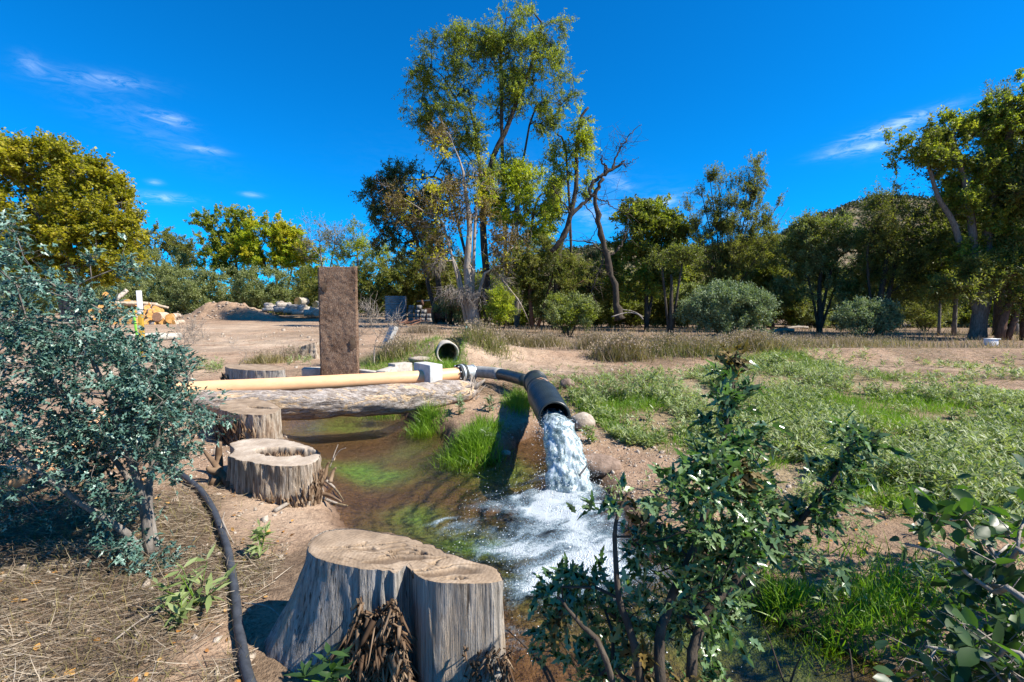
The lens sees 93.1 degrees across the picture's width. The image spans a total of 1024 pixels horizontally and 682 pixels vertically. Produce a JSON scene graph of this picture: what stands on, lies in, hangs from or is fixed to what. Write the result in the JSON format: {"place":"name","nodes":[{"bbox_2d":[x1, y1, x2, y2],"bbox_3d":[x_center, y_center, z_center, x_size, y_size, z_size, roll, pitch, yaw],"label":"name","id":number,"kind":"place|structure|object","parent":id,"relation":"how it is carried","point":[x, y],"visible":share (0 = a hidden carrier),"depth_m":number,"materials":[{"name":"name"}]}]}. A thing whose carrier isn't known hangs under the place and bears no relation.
{"place":"outdoors","nodes":[
{"label":"outdoors","id":0,"kind":"place"},
{"bbox_2d":[385,296,406,320],"bbox_3d":[-8.746,-2.437,36.550,1.634,1.887,1.634,0,4,0],"label":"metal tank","id":1,"kind":"object","parent":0,"point":[393,304],"visible":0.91,"depth_m":35.87,"materials":[{"name":"metal"}]},
{"bbox_2d":[0,312,1023,681],"bbox_3d":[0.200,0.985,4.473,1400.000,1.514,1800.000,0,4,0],"label":"ground","id":2,"kind":"structure","parent":0,"point":[370,504],"depth_m":4.38,"materials":[{"name":"soil"}]},
{"bbox_2d":[0,126,158,333],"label":"autumn tree","id":3,"kind":"object","parent":2,"relation":"on","point":[58,179],"visible":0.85,"depth_m":20.09,"materials":[{"name":"yellow plant"}]},
{"bbox_2d":[54,266,145,314],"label":"shrub","id":4,"kind":"object","parent":2,"relation":"on","point":[131,295],"visible":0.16,"depth_m":46.01,"materials":[{"name":"green plant"}]},
{"bbox_2d":[0,202,243,586],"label":"barberry bush","id":5,"kind":"object","parent":2,"relation":"on","point":[129,432],"visible":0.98,"depth_m":2.88,"materials":[{"name":"green plant"}]},
{"bbox_2d":[100,254,191,308],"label":"shrub","id":6,"kind":"object","parent":2,"relation":"on","point":[153,284],"visible":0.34,"depth_m":48.11,"materials":[{"name":"green plant"}]},
{"bbox_2d":[0,466,303,681],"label":"straw","id":7,"kind":"object","parent":2,"relation":"on","point":[8,532],"visible":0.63,"depth_m":2.61,"materials":[{"name":"plant"}]},
{"bbox_2d":[138,245,202,310],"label":"shrub","id":8,"kind":"object","parent":2,"relation":"on","point":[179,255],"visible":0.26,"depth_m":53.64,"materials":[{"name":"green plant"}]},
{"bbox_2d":[135,219,210,272],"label":"olive tree","id":9,"kind":"object","parent":2,"relation":"on","point":[168,238],"visible":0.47,"depth_m":56.45,"materials":[{"name":"green plant"}]},
{"bbox_2d":[150,588,198,631],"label":"weed plant","id":10,"kind":"object","parent":2,"relation":"on","point":[176,609],"visible":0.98,"depth_m":2.42,"materials":[{"name":"green plant"}]},
{"bbox_2d":[165,313,209,381],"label":"dead shrub","id":11,"kind":"object","parent":2,"relation":"on","point":[191,334],"visible":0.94,"depth_m":9.50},
{"bbox_2d":[148,267,228,314],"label":"shrub","id":12,"kind":"object","parent":2,"relation":"on","point":[178,299],"visible":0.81,"depth_m":46.92,"materials":[{"name":"green plant"}]},
{"bbox_2d":[149,545,237,612],"bbox_3d":[-1.712,1.295,2.570,0.400,0.248,0.395,3,5,38],"label":"weed plant","id":13,"kind":"object","parent":2,"relation":"on","point":[208,599],"visible":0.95,"depth_m":2.58,"materials":[{"name":"green plant"}]},
{"bbox_2d":[156,463,256,681],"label":"garden hose","id":14,"kind":"object","parent":2,"relation":"on","point":[246,669],"visible":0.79,"depth_m":2.66,"materials":[{"name":"rubber"}]},
{"bbox_2d":[203,450,229,487],"bbox_3d":[-2.655,1.158,4.381,0.437,0.296,0.114,2,4,27],"label":"root","id":15,"kind":"object","parent":2,"relation":"on","point":[216,469],"visible":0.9,"depth_m":4.37,"materials":[{"name":"brown wood"}]},
{"bbox_2d":[184,202,264,289],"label":"green tree","id":16,"kind":"object","parent":2,"relation":"on","point":[208,225],"visible":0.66,"depth_m":52.62,"materials":[{"name":"green plant"}]},
{"bbox_2d":[178,301,282,319],"bbox_3d":[-23.387,-2.495,39.907,9.000,1.580,4.400,0,4,0],"label":"dirt mound","id":17,"kind":"object","parent":2,"relation":"on","point":[244,310],"visible":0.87,"depth_m":38.97,"materials":[{"name":"soil"}]},
{"bbox_2d":[198,263,268,307],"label":"shrub","id":18,"kind":"object","parent":2,"relation":"on","point":[229,270],"visible":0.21,"depth_m":48.72,"materials":[{"name":"green plant"}]},
{"bbox_2d":[207,398,282,445],"bbox_3d":[-3.350,1.081,6.164,1.479,0.504,0.781,3,5,37],"label":"tree stump","id":19,"kind":"object","parent":2,"relation":"on","point":[262,419],"visible":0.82,"depth_m":5.80,"materials":[{"name":"brown wood"}]},
{"bbox_2d":[220,364,285,379],"bbox_3d":[-5.058,0.734,9.510,1.858,0.444,0.875,2,4,32],"label":"tree stump","id":20,"kind":"object","parent":2,"relation":"on","point":[245,371],"visible":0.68,"depth_m":9.18,"materials":[{"name":"grey wood"}]},
{"bbox_2d":[243,518,275,558],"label":"weed plant","id":21,"kind":"object","parent":2,"relation":"on","point":[259,533],"visible":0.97,"depth_m":3.11,"materials":[{"name":"green plant"}]},
{"bbox_2d":[224,262,298,313],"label":"shrub","id":22,"kind":"object","parent":2,"relation":"on","point":[252,297],"visible":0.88,"depth_m":45.91,"materials":[{"name":"green plant"}]},
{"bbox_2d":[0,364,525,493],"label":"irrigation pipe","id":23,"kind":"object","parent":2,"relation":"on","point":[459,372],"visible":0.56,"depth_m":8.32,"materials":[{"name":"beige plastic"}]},
{"bbox_2d":[237,347,295,363],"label":"grass tuft","id":24,"kind":"object","parent":2,"relation":"on","point":[263,358],"visible":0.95,"depth_m":13.41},
{"bbox_2d":[219,210,323,314],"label":"yellow tree","id":25,"kind":"object","parent":2,"relation":"on","point":[280,241],"visible":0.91,"depth_m":50.80,"materials":[{"name":"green plant"}]},
{"bbox_2d":[225,438,334,507],"bbox_3d":[-2.195,1.222,4.415,1.340,0.443,0.740,2,4,32],"label":"tree stump","id":26,"kind":"object","parent":2,"relation":"on","point":[277,471],"visible":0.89,"depth_m":4.13,"materials":[{"name":"brown wood"}]},
{"bbox_2d":[266,265,317,314],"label":"shrub","id":27,"kind":"object","parent":2,"relation":"on","point":[297,292],"visible":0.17,"depth_m":47.79,"materials":[{"name":"green plant"}]},
{"bbox_2d":[300,342,319,358],"bbox_3d":[-6.003,0.300,14.674,1.171,0.600,0.927,0,4,0],"label":"tree stump","id":28,"kind":"object","parent":2,"relation":"on","point":[313,349],"visible":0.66,"depth_m":14.31,"materials":[{"name":"brown wood"}]},
{"bbox_2d":[284,642,352,681],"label":"weed plant","id":29,"kind":"object","parent":2,"relation":"on","point":[328,671],"visible":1,"depth_m":1.75,"materials":[{"name":"green plant"}]},
{"bbox_2d":[292,208,356,266],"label":"bare tree","id":30,"kind":"object","parent":2,"relation":"on","point":[326,235],"visible":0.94,"depth_m":49.31,"materials":[{"name":"grey plant"}]},
{"bbox_2d":[191,374,484,420],"bbox_3d":[-2.488,0.865,7.452,4.334,0.584,0.688,-1,4,-15],"label":"fallen log","id":31,"kind":"object","parent":2,"relation":"on","point":[369,400],"visible":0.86,"depth_m":7.21,"materials":[{"name":"brown wood"}]},
{"bbox_2d":[318,266,358,374],"bbox_3d":[-3.606,-0.352,10.093,0.822,2.378,0.098,0,4,3],"label":"wooden board","id":32,"kind":"object","parent":2,"relation":"on","point":[338,320],"visible":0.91,"depth_m":10.06,"materials":[{"name":"brown wood"}]},
{"bbox_2d":[302,362,411,375],"bbox_3d":[-3.362,0.693,10.339,2.322,0.380,1.162,0,4,0],"label":"concrete headgate","id":33,"kind":"object","parent":2,"relation":"on","point":[391,367],"visible":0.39,"depth_m":10.34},
{"bbox_2d":[323,213,400,314],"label":"mixed tree","id":34,"kind":"object","parent":2,"relation":"on","point":[357,246],"visible":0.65,"depth_m":49.05,"materials":[{"name":"green plant"}]},
{"bbox_2d":[287,242,464,316],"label":"dark thicket","id":35,"kind":"object","parent":2,"relation":"on","point":[392,275],"visible":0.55,"depth_m":41.05,"materials":[{"name":"green plant"}]},
{"bbox_2d":[358,291,408,365],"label":"dead shrub","id":36,"kind":"object","parent":2,"relation":"on","point":[375,319],"visible":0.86,"depth_m":12.32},
{"bbox_2d":[264,528,518,681],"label":"tree stump","id":37,"kind":"object","parent":2,"relation":"on","point":[393,608],"visible":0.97,"depth_m":2.13,"materials":[{"name":"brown wood"}]},
{"bbox_2d":[361,330,432,365],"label":"grass tuft","id":38,"kind":"object","parent":2,"relation":"on","point":[400,346],"visible":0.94,"depth_m":12.72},
{"bbox_2d":[348,155,467,322],"bbox_3d":[-7.457,-7.392,35.383,8.754,12.356,5.113,0,4,0],"label":"blue green tree","id":39,"kind":"object","parent":2,"relation":"on","point":[377,209],"visible":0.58,"depth_m":34.98,"materials":[{"name":"green plant"}]},
{"bbox_2d":[398,321,448,333],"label":"grass tuft","id":40,"kind":"object","parent":2,"relation":"on","point":[424,328],"visible":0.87,"depth_m":24.21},
{"bbox_2d":[397,396,451,440],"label":"grass clump","id":41,"kind":"object","parent":2,"relation":"on","point":[427,414],"visible":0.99,"depth_m":7.26,"materials":[{"name":"plant"}]},
{"bbox_2d":[414,362,441,382],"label":"concrete block","id":42,"kind":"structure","parent":2,"relation":"on","point":[432,372],"depth_m":8.95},
{"bbox_2d":[431,283,462,324],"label":"sage bush","id":43,"kind":"object","parent":2,"relation":"on","point":[453,310],"visible":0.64,"depth_m":32.67,"materials":[{"name":"green plant"}]},
{"bbox_2d":[373,114,532,328],"bbox_3d":[-3.217,-6.540,27.371,9.054,12.106,4.134,0,4,0],"label":"pale trunk tree","id":44,"kind":"object","parent":2,"relation":"on","point":[470,252],"visible":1,"depth_m":27.05,"materials":[{"name":"green plant"}]},
{"bbox_2d":[418,246,524,313],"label":"dead branches","id":45,"kind":"object","parent":44,"relation":"attached to","point":[462,296],"visible":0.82,"depth_m":26.79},
{"bbox_2d":[410,416,536,477],"bbox_3d":[-0.484,1.218,5.940,1.492,0.547,1.185,-2,4,-33],"label":"grass clump","id":46,"kind":"object","parent":2,"relation":"on","point":[473,443],"visible":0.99,"depth_m":5.84,"materials":[{"name":"plant"}]},
{"bbox_2d":[431,314,523,361],"bbox_3d":[-0.789,-0.119,13.307,2.755,1.308,1.866,0,4,0],"label":"grass tuft","id":47,"kind":"object","parent":2,"relation":"on","point":[485,341],"visible":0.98,"depth_m":13.02,"materials":[{"name":"plant"}]},
{"bbox_2d":[386,0,585,325],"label":"tall tree","id":48,"kind":"object","parent":2,"relation":"on","point":[492,44],"visible":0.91,"depth_m":32.54,"materials":[{"name":"green plant"}]},
{"bbox_2d":[467,411,513,439],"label":"grass clump","id":49,"kind":"object","parent":2,"relation":"on","point":[486,421],"visible":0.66,"depth_m":6.58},
{"bbox_2d":[456,273,528,325],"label":"understory bush","id":50,"kind":"object","parent":2,"relation":"on","point":[523,320],"visible":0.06,"depth_m":35.29,"materials":[{"name":"green plant"}]},
{"bbox_2d":[6,325,994,681],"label":"pebbles","id":51,"kind":"object","parent":2,"relation":"on","point":[266,519],"visible":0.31,"depth_m":4.59,"materials":[{"name":"stone"}]},
{"bbox_2d":[480,281,520,330],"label":"yellow bush","id":52,"kind":"object","parent":2,"relation":"on","point":[500,303],"visible":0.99,"depth_m":24.22,"materials":[{"name":"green plant"}]},
{"bbox_2d":[0,468,1016,681],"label":"fallen leaves","id":53,"kind":"object","parent":2,"relation":"on","point":[239,680],"visible":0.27,"depth_m":2.56,"materials":[{"name":"brown plant"}]},
{"bbox_2d":[499,381,532,418],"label":"grass clump","id":54,"kind":"object","parent":2,"relation":"on","point":[516,399],"visible":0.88,"depth_m":7.61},
{"bbox_2d":[466,153,567,326],"bbox_3d":[0.334,-6.687,32.474,7.250,11.757,4.106,0,4,0],"label":"lime tree","id":55,"kind":"object","parent":2,"relation":"on","point":[519,185],"visible":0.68,"depth_m":32.11,"materials":[{"name":"green plant"}]},
{"bbox_2d":[493,329,547,347],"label":"grass tuft","id":56,"kind":"object","parent":2,"relation":"on","point":[512,338],"visible":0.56,"depth_m":18.60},
{"bbox_2d":[64,326,1023,396],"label":"dry litter","id":57,"kind":"object","parent":2,"relation":"on","point":[623,371],"visible":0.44,"depth_m":11.68,"materials":[{"name":"brown plant"}]},
{"bbox_2d":[493,231,596,329],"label":"tree","id":58,"kind":"object","parent":2,"relation":"on","point":[529,264],"visible":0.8,"depth_m":29.42,"materials":[{"name":"green plant"}]},
{"bbox_2d":[523,370,570,430],"bbox_3d":[0.419,0.746,6.551,0.416,0.416,2.579,0,4,-2],"label":"outlet pipe","id":59,"kind":"object","parent":2,"relation":"on","point":[542,391],"visible":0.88,"depth_m":5.98,"materials":[{"name":"black plastic"}]},
{"bbox_2d":[540,408,597,495],"bbox_3d":[0.574,1.178,5.152,0.557,0.784,0.970,0,4,0],"label":"water jet","id":60,"kind":"object","parent":59,"relation":"attached to","point":[576,462],"visible":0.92,"depth_m":4.88},
{"bbox_2d":[520,330,580,347],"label":"grass tuft","id":61,"kind":"object","parent":2,"relation":"on","point":[553,340],"visible":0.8,"depth_m":18.46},
{"bbox_2d":[536,101,600,330],"bbox_3d":[3.475,-7.437,29.536,4.172,13.847,3.308,0,4,0],"label":"thin tree","id":62,"kind":"object","parent":2,"relation":"on","point":[584,137],"visible":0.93,"depth_m":29.36,"materials":[{"name":"green plant"}]},
{"bbox_2d":[541,289,600,336],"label":"sage bush","id":63,"kind":"object","parent":2,"relation":"on","point":[570,314],"visible":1,"depth_m":23.76,"materials":[{"name":"green plant"}]},
{"bbox_2d":[571,412,594,430],"bbox_3d":[0.948,1.100,6.595,0.358,0.274,0.316,0,4,0],"label":"rock","id":64,"kind":"object","parent":2,"relation":"on","point":[588,420],"visible":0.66,"depth_m":6.48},
{"bbox_2d":[560,247,619,327],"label":"olive shrub tree","id":65,"kind":"object","parent":2,"relation":"on","point":[581,288],"visible":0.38,"depth_m":32.38,"materials":[{"name":"green plant"}]},
{"bbox_2d":[563,328,619,349],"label":"grass tuft","id":66,"kind":"object","parent":2,"relation":"on","point":[588,339],"visible":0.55,"depth_m":17.39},
{"bbox_2d":[541,120,647,320],"bbox_3d":[4.217,-6.257,25.053,5.520,10.483,2.949,0,4,0],"label":"dead tree","id":67,"kind":"object","parent":2,"relation":"on","point":[606,257],"visible":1,"depth_m":25.07,"materials":[{"name":"brown plant"}]},
{"bbox_2d":[578,453,621,478],"bbox_3d":[0.910,1.364,5.237,0.557,0.288,0.362,0,4,0],"label":"rock","id":68,"kind":"object","parent":2,"relation":"on","point":[605,466],"visible":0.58,"depth_m":5.10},
{"bbox_2d":[561,273,643,327],"bbox_3d":[6.410,-2.767,34.941,6.897,4.643,3.949,0,4,0],"label":"understory bush","id":69,"kind":"object","parent":2,"relation":"on","point":[604,316],"visible":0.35,"depth_m":34.51,"materials":[{"name":"green plant"}]},
{"bbox_2d":[192,344,1023,622],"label":"weeds","id":70,"kind":"object","parent":2,"relation":"on","point":[915,374],"visible":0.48,"depth_m":4.07,"materials":[{"name":"green plant"}]},
{"bbox_2d":[200,350,1023,609],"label":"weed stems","id":71,"kind":"object","parent":2,"relation":"on","point":[814,475],"visible":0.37,"depth_m":4.16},
{"bbox_2d":[569,330,661,363],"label":"grass tuft","id":72,"kind":"object","parent":2,"relation":"on","point":[622,348],"visible":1,"depth_m":13.37,"materials":[{"name":"plant"}]},
{"bbox_2d":[602,281,682,327],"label":"understory bush","id":73,"kind":"object","parent":2,"relation":"on","point":[661,314],"visible":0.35,"depth_m":35.13,"materials":[{"name":"green plant"}]},
{"bbox_2d":[598,193,692,329],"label":"round tree","id":74,"kind":"object","parent":2,"relation":"on","point":[667,225],"visible":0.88,"depth_m":30.11,"materials":[{"name":"green plant"}]},
{"bbox_2d":[634,329,713,360],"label":"grass tuft","id":75,"kind":"object","parent":2,"relation":"on","point":[666,345],"visible":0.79,"depth_m":13.62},
{"bbox_2d":[641,279,708,327],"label":"understory bush","id":76,"kind":"object","parent":2,"relation":"on","point":[682,295],"visible":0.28,"depth_m":34.45,"materials":[{"name":"green plant"}]},
{"bbox_2d":[639,238,714,337],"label":"slim dark tree","id":77,"kind":"object","parent":2,"relation":"on","point":[679,249],"visible":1,"depth_m":22.30,"materials":[{"name":"green plant"}]},
{"bbox_2d":[658,252,710,321],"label":"background tree","id":78,"kind":"object","parent":2,"relation":"on","point":[692,277],"visible":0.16,"depth_m":42.63,"materials":[{"name":"green plant"}]},
{"bbox_2d":[359,334,1023,679],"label":"grass","id":79,"kind":"structure","parent":2,"relation":"on","point":[450,363],"depth_m":2.84,"materials":[{"name":"plant"}]},
{"bbox_2d":[378,323,1023,350],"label":"dry grass","id":80,"kind":"structure","parent":2,"relation":"on","point":[932,344],"depth_m":22.39,"materials":[{"name":"plant"}]},
{"bbox_2d":[663,332,761,360],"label":"grass tuft","id":81,"kind":"object","parent":2,"relation":"on","point":[712,348],"visible":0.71,"depth_m":13.48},
{"bbox_2d":[516,339,915,681],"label":"holly bush","id":82,"kind":"object","parent":2,"relation":"on","point":[722,470],"visible":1,"depth_m":1.47,"materials":[{"name":"green plant"}]},
{"bbox_2d":[672,276,783,337],"bbox_3d":[9.686,-1.414,21.881,4.915,3.096,2.798,0,4,0],"label":"sage bush","id":83,"kind":"object","parent":2,"relation":"on","point":[708,309],"visible":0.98,"depth_m":21.57,"materials":[{"name":"green plant"}]},
{"bbox_2d":[679,149,788,308],"bbox_3d":[13.262,-5.764,28.817,5.687,10.482,5.389,2,4,31],"label":"feathery tree","id":84,"kind":"object","parent":2,"relation":"on","point":[729,260],"visible":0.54,"depth_m":27.95,"materials":[{"name":"green plant"}]},
{"bbox_2d":[697,325,814,355],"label":"grass tuft","id":85,"kind":"object","parent":2,"relation":"on","point":[762,342],"visible":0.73,"depth_m":13.99,"materials":[{"name":"plant"}]},
{"bbox_2d":[734,226,811,329],"bbox_3d":[16.480,-3.975,30.792,5.156,6.858,3.740,0,4,0],"label":"dark mesquite","id":86,"kind":"object","parent":2,"relation":"on","point":[762,276],"visible":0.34,"depth_m":30.25,"materials":[{"name":"green plant"}]},
{"bbox_2d":[739,564,824,639],"bbox_3d":[1.577,1.534,2.869,0.625,0.312,0.470,2,4,24],"label":"grass clump","id":87,"kind":"object","parent":2,"relation":"on","point":[776,595],"visible":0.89,"depth_m":2.87,"materials":[{"name":"plant"}]},
{"bbox_2d":[561,348,1023,531],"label":"weeds","id":88,"kind":"object","parent":2,"relation":"on","point":[999,428],"visible":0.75,"depth_m":6.31,"materials":[{"name":"green plant"}]},
{"bbox_2d":[565,347,1023,524],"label":"grass","id":89,"kind":"structure","parent":2,"relation":"on","point":[652,402],"depth_m":7.17,"materials":[{"name":"plant"}]},
{"bbox_2d":[766,278,846,327],"bbox_3d":[21.279,-2.812,35.099,6.793,4.490,3.677,0,4,0],"label":"understory bush","id":90,"kind":"object","parent":2,"relation":"on","point":[799,315],"visible":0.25,"depth_m":34.47,"materials":[{"name":"green plant"}]},
{"bbox_2d":[760,206,898,332],"bbox_3d":[18.315,-3.975,27.851,7.367,7.262,3.486,0,4,0],"label":"mesquite tree","id":91,"kind":"object","parent":2,"relation":"on","point":[802,255],"visible":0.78,"depth_m":27.39,"materials":[{"name":"green plant"}]},
{"bbox_2d":[755,596,918,681],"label":"grass clump","id":92,"kind":"object","parent":2,"relation":"on","point":[845,620],"visible":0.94,"depth_m":2.60,"materials":[{"name":"plant"}]},
{"bbox_2d":[806,332,903,347],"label":"grass tuft","id":93,"kind":"object","parent":2,"relation":"on","point":[852,339],"visible":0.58,"depth_m":18.06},
{"bbox_2d":[827,294,907,337],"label":"sage bush","id":94,"kind":"object","parent":2,"relation":"on","point":[859,316],"visible":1,"depth_m":22.68,"materials":[{"name":"green plant"}]},
{"bbox_2d":[770,553,981,656],"bbox_3d":[2.080,1.489,2.770,0.984,0.372,0.705,-2,4,-27],"label":"grass clump","id":95,"kind":"object","parent":2,"relation":"on","point":[889,591],"visible":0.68,"depth_m":2.75,"materials":[{"name":"plant"}]},
{"bbox_2d":[873,277,945,327],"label":"understory bush","id":96,"kind":"object","parent":2,"relation":"on","point":[917,312],"visible":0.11,"depth_m":35.17,"materials":[{"name":"green plant"}]},
{"bbox_2d":[844,172,980,334],"bbox_3d":[21.398,-4.575,25.685,7.238,8.793,3.924,0,4,0],"label":"sweeping tree","id":97,"kind":"object","parent":2,"relation":"on","point":[887,241],"visible":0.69,"depth_m":25.48,"materials":[{"name":"green plant"}]},
{"bbox_2d":[899,300,963,330],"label":"sage bush","id":98,"kind":"object","parent":2,"relation":"on","point":[932,319],"visible":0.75,"depth_m":29.66,"materials":[{"name":"green plant"}]},
{"bbox_2d":[842,453,1023,681],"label":"broad leaved shrub","id":99,"kind":"object","parent":2,"relation":"on","point":[993,651],"visible":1,"depth_m":1.47,"materials":[{"name":"green plant"}]},
{"bbox_2d":[901,212,966,335],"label":"background tree","id":100,"kind":"object","parent":2,"relation":"on","point":[944,233],"visible":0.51,"depth_m":24.63,"materials":[{"name":"green plant"}]},
{"bbox_2d":[879,67,1023,338],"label":"cottonwood","id":101,"kind":"object","parent":2,"relation":"on","point":[937,148],"visible":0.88,"depth_m":22.24,"materials":[{"name":"green plant"}]},
{"bbox_2d":[933,219,981,335],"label":"background tree","id":102,"kind":"object","parent":2,"relation":"on","point":[955,308],"visible":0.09,"depth_m":25.30,"materials":[{"name":"green plant"}]},
{"bbox_2d":[911,113,1023,339],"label":"leaning tree","id":103,"kind":"object","parent":2,"relation":"on","point":[1000,264],"visible":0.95,"depth_m":21.70,"materials":[{"name":"green plant"}]},
{"bbox_2d":[933,75,1023,334],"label":"tree","id":104,"kind":"object","parent":2,"relation":"on","point":[996,310],"visible":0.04,"depth_m":25.16,"materials":[{"name":"green plant"}]},
{"bbox_2d":[0,0,1023,302],"label":"sky","id":105,"kind":"structure","parent":0,"point":[273,106],"materials":[{"name":"blue"}]},
{"bbox_2d":[282,415,768,642],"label":"water","id":106,"kind":"structure","parent":0,"point":[551,520],"depth_m":3.93,"materials":[{"name":"liquid"}]},
{"bbox_2d":[443,459,750,653],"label":"bubbles","id":107,"kind":"object","parent":106,"relation":"on","point":[553,537],"visible":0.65,"depth_m":3.88,"materials":[{"name":"white liquid"}]},
{"bbox_2d":[371,197,982,308],"bbox_3d":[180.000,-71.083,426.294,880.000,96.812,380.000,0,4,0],"label":"hill","id":108,"kind":"structure","parent":0,"point":[854,223],"depth_m":299.51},
{"bbox_2d":[475,192,963,278],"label":"scrub","id":109,"kind":"object","parent":108,"relation":"on","point":[847,206],"visible":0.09,"depth_m":313.55,"materials":[{"name":"green plant"}]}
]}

